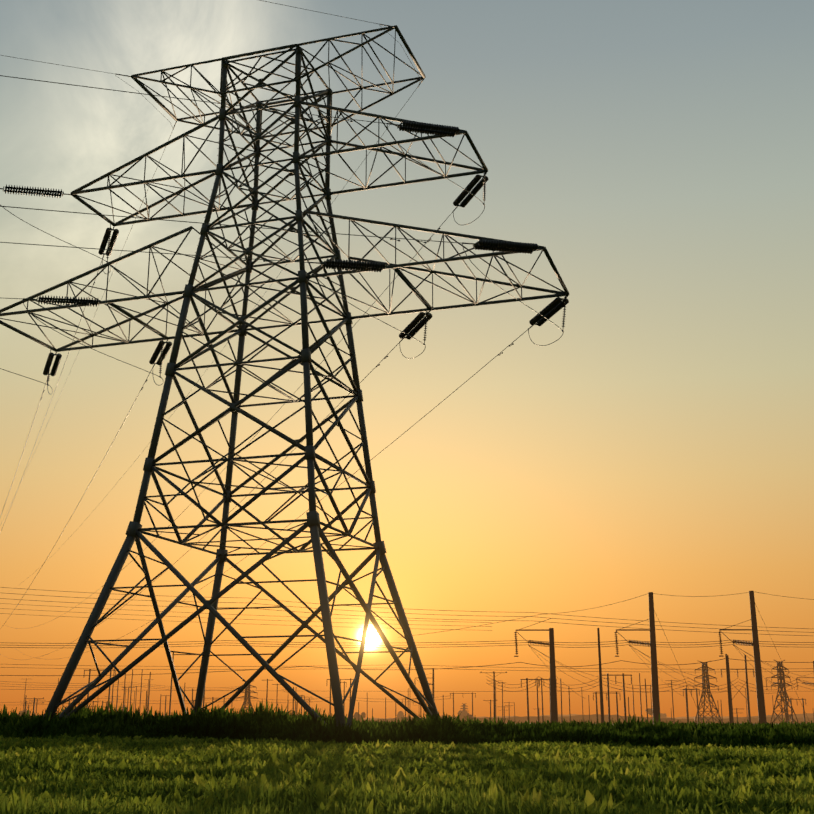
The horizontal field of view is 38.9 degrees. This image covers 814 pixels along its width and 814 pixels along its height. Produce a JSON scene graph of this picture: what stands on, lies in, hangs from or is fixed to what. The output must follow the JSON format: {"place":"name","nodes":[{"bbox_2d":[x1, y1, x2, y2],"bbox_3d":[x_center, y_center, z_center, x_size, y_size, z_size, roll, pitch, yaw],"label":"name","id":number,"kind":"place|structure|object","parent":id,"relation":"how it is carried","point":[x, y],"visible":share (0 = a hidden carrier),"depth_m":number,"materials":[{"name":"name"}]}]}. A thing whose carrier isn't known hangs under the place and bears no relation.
{"place":"outdoors","nodes":[
{"label":"outdoors","id":0,"kind":"place"},
{"bbox_2d":[0,749,813,813],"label":"field grass","id":1,"kind":"structure","parent":0,"point":[267,805],"depth_m":15.23,"materials":[{"name":"green plant"}]},
{"bbox_2d":[0,733,813,760],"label":"field grass","id":2,"kind":"structure","parent":0,"point":[243,742],"depth_m":35.28,"materials":[{"name":"green plant"}]},
{"bbox_2d":[0,0,813,717],"label":"sky","id":3,"kind":"structure","parent":0,"point":[660,153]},
{"bbox_3d":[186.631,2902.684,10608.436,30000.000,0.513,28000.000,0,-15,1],"label":"terrain","id":4,"kind":"structure","parent":0,"visible":0},
{"bbox_2d":[0,25,568,726],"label":"transmission tower","id":5,"kind":"structure","parent":4,"relation":"on","point":[152,465],"depth_m":66.03,"materials":[{"name":"metal"}]},
{"bbox_2d":[0,24,567,399],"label":"line hardware","id":6,"kind":"object","parent":5,"relation":"attached to","point":[398,125],"visible":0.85,"depth_m":65.91,"materials":[{"name":"metal"}]},
{"bbox_2d":[0,0,563,659],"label":"conductors","id":7,"kind":"object","parent":6,"relation":"attached to","point":[216,256],"visible":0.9,"depth_m":66.64,"materials":[{"name":"silver metal"}]},
{"bbox_2d":[4,120,568,380],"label":"insulator strings","id":8,"kind":"object","parent":6,"relation":"on","point":[420,320],"visible":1,"depth_m":66.23,"materials":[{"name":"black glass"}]},
{"bbox_2d":[36,714,728,719],"bbox_3d":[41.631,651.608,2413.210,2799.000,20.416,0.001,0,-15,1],"label":"horizon treeline","id":9,"kind":"object","parent":4,"relation":"on","point":[559,715],"visible":0.08,"depth_m":2410.53,"materials":[{"name":"grey plant"}]},
{"bbox_2d":[19,708,766,723],"bbox_3d":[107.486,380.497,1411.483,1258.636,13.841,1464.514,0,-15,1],"label":"trees","id":10,"kind":"object","parent":4,"relation":"on","point":[664,718],"visible":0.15,"depth_m":1102.89,"materials":[{"name":"grey plant"}]},
{"bbox_2d":[0,732,813,813],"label":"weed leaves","id":11,"kind":"object","parent":4,"relation":"on","point":[320,803],"visible":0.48,"depth_m":19.97,"materials":[{"name":"green plant"}]},
{"bbox_2d":[0,699,813,747],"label":"tall grass","id":12,"kind":"structure","parent":4,"relation":"on","point":[261,722],"depth_m":51.40,"materials":[{"name":"green plant"}]},
{"bbox_2d":[21,591,813,723],"bbox_3d":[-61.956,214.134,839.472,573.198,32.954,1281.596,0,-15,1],"label":"utility poles","id":13,"kind":"object","parent":4,"relation":"on","point":[655,702],"visible":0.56,"depth_m":320.45,"materials":[{"name":"grey metal"}]},
{"bbox_2d":[0,587,813,721],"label":"power lines","id":14,"kind":"object","parent":13,"relation":"on","point":[421,647],"visible":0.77,"depth_m":308.88,"materials":[{"name":"grey metal"}]},
{"bbox_2d":[23,631,813,712],"bbox_3d":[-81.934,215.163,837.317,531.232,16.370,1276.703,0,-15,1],"label":"switchyard insulators","id":15,"kind":"object","parent":13,"relation":"on","point":[648,643],"visible":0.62,"depth_m":220.37,"materials":[{"name":"black ceramic"}]},
{"bbox_2d":[360,714,813,722],"bbox_3d":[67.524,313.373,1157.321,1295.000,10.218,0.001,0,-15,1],"label":"horizon treeline","id":16,"kind":"object","parent":4,"relation":"on","point":[516,719],"visible":0.23,"depth_m":1155.52,"materials":[{"name":"grey plant"}]},
{"bbox_2d":[369,718,811,726],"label":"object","id":17,"kind":"structure","parent":4,"relation":"on","point":[782,723],"depth_m":102.56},
{"bbox_2d":[723,713,812,718],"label":"distant hill","id":18,"kind":"structure","parent":4,"relation":"on","point":[809,715],"depth_m":1537.47,"materials":[{"name":"grey"}]}
]}

